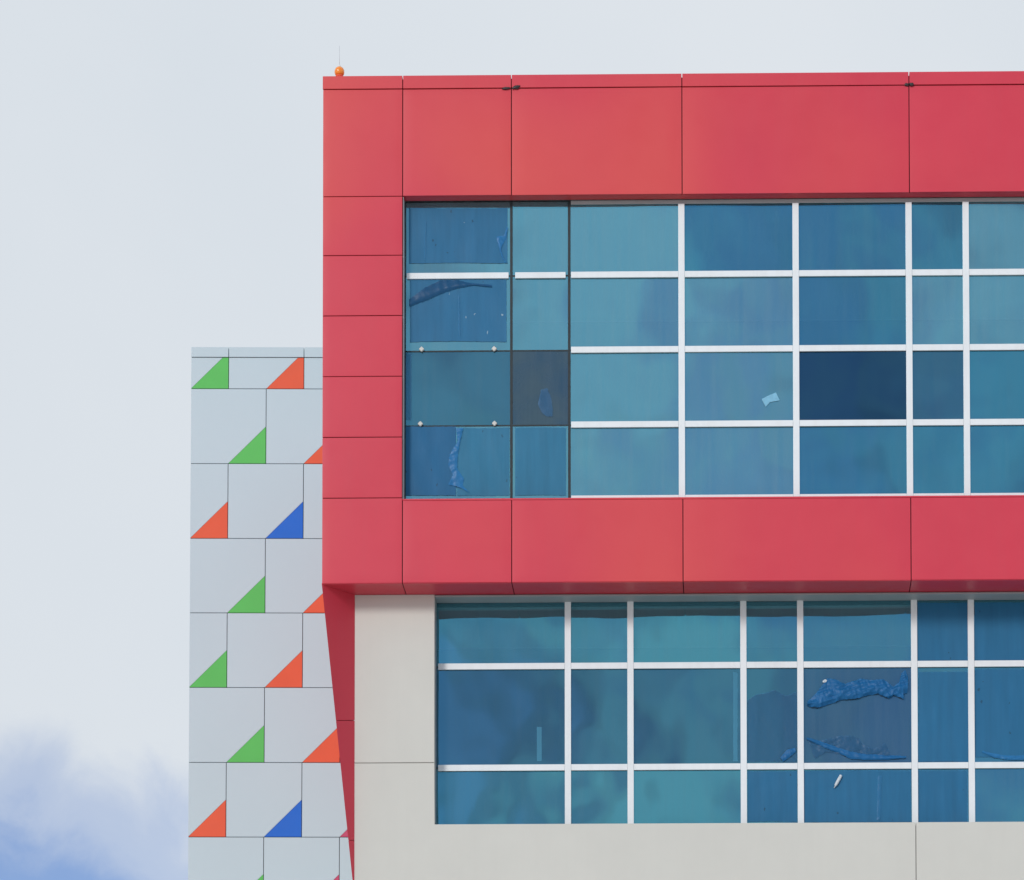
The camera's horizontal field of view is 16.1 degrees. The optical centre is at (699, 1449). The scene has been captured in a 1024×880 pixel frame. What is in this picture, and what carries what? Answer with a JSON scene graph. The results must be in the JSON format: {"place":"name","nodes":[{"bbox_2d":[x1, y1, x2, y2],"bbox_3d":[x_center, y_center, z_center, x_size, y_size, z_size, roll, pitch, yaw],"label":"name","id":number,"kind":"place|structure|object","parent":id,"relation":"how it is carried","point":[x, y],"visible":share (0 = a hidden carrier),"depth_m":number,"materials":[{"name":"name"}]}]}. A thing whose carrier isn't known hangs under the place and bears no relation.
{"place":"outdoors","nodes":[
{"label":"outdoors","id":0,"kind":"place"},
{"bbox_2d":[188,347,354,879],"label":"clad tower","id":1,"kind":"structure","parent":0,"point":[266,798],"depth_m":60.30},
{"bbox_2d":[0,0,1023,879],"label":"sky","id":2,"kind":"structure","parent":0,"point":[161,161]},
{"label":"ground","id":3,"kind":"structure","parent":0,"visible":0},
{"bbox_2d":[322,71,1023,879],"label":"office building","id":4,"kind":"structure","parent":3,"relation":"on","point":[640,589],"depth_m":45.89,"materials":[{"name":"red metal"}]},
{"bbox_2d":[335,46,343,75],"bbox_3d":[-4.609,-17.730,46.019,0.128,0.453,0.128,0,-3,1],"label":"warning light","id":5,"kind":"object","parent":4,"relation":"on","point":[339,70],"visible":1,"depth_m":45.97,"materials":[{"name":"orange plastic"}]},
{"bbox_2d":[409,280,491,306],"bbox_3d":[-3.187,-14.770,45.952,1.061,0.348,0.025,0,-3,1],"label":"plastic film","id":6,"kind":"object","parent":4,"relation":"attached to","point":[433,290],"visible":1,"depth_m":45.95,"materials":[{"name":"blue plastic"}]},
{"bbox_2d":[448,428,467,491],"bbox_3d":[-3.069,-12.601,45.849,0.282,0.844,0.018,0,-3,1],"label":"plastic film","id":7,"kind":"object","parent":4,"relation":"attached to","point":[457,479],"visible":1,"depth_m":45.84,"materials":[{"name":"blue plastic"}]},
{"bbox_2d":[497,227,507,262],"bbox_3d":[-2.522,-15.387,45.972,0.154,0.474,0.018,0,-3,1],"label":"plastic film","id":8,"kind":"object","parent":4,"relation":"attached to","point":[501,240],"visible":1,"depth_m":45.98,"materials":[{"name":"blue plastic"}]},
{"bbox_2d":[405,197,1023,498],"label":"window","id":9,"kind":"structure","parent":4,"relation":"in","point":[617,348],"depth_m":45.90,"materials":[{"name":"blue glass"}]},
{"bbox_2d":[435,592,1023,823],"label":"window","id":10,"kind":"structure","parent":4,"relation":"in","point":[550,708],"depth_m":46.28,"materials":[{"name":"teal glass"}]},
{"bbox_2d":[781,748,795,760],"bbox_3d":[1.133,-8.927,46.224,0.199,0.180,0.020,0,-3,1],"label":"plastic film","id":11,"kind":"object","parent":10,"relation":"attached to","point":[788,753],"visible":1,"depth_m":46.22,"materials":[{"name":"blue plastic"}]},
{"bbox_2d":[762,393,778,406],"bbox_3d":[0.899,-13.378,45.853,0.229,0.187,0.006,0,-3,1],"label":"paper scrap","id":12,"kind":"object","parent":4,"relation":"attached to","point":[767,400],"visible":1,"depth_m":45.85,"materials":[{"name":"blue paper"}]},
{"bbox_2d":[834,775,841,787],"bbox_3d":[1.771,-8.579,46.196,0.109,0.176,0.042,0,-3,1],"label":"plastic tube","id":13,"kind":"object","parent":4,"relation":"attached to","point":[838,780],"visible":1,"depth_m":46.18,"materials":[{"name":"white plastic"}]},
{"bbox_2d":[807,738,905,759],"bbox_3d":[2.010,-9.006,46.220,1.283,0.302,0.027,0,-3,1],"label":"plastic film","id":14,"kind":"object","parent":4,"relation":"attached to","point":[850,754],"visible":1,"depth_m":46.21,"materials":[{"name":"blue plastic"}]},
{"bbox_2d":[807,670,907,706],"bbox_3d":[2.023,-9.778,46.237,1.300,0.480,0.066,0,-3,1],"label":"plastic film","id":15,"kind":"object","parent":4,"relation":"attached to","point":[830,691],"visible":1,"depth_m":46.23,"materials":[{"name":"blue plastic"}]},
{"bbox_2d":[982,751,1023,759],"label":"plastic film","id":16,"kind":"object","parent":4,"relation":"attached to","point":[1013,757],"visible":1,"depth_m":46.19,"materials":[{"name":"blue plastic"}]}
]}

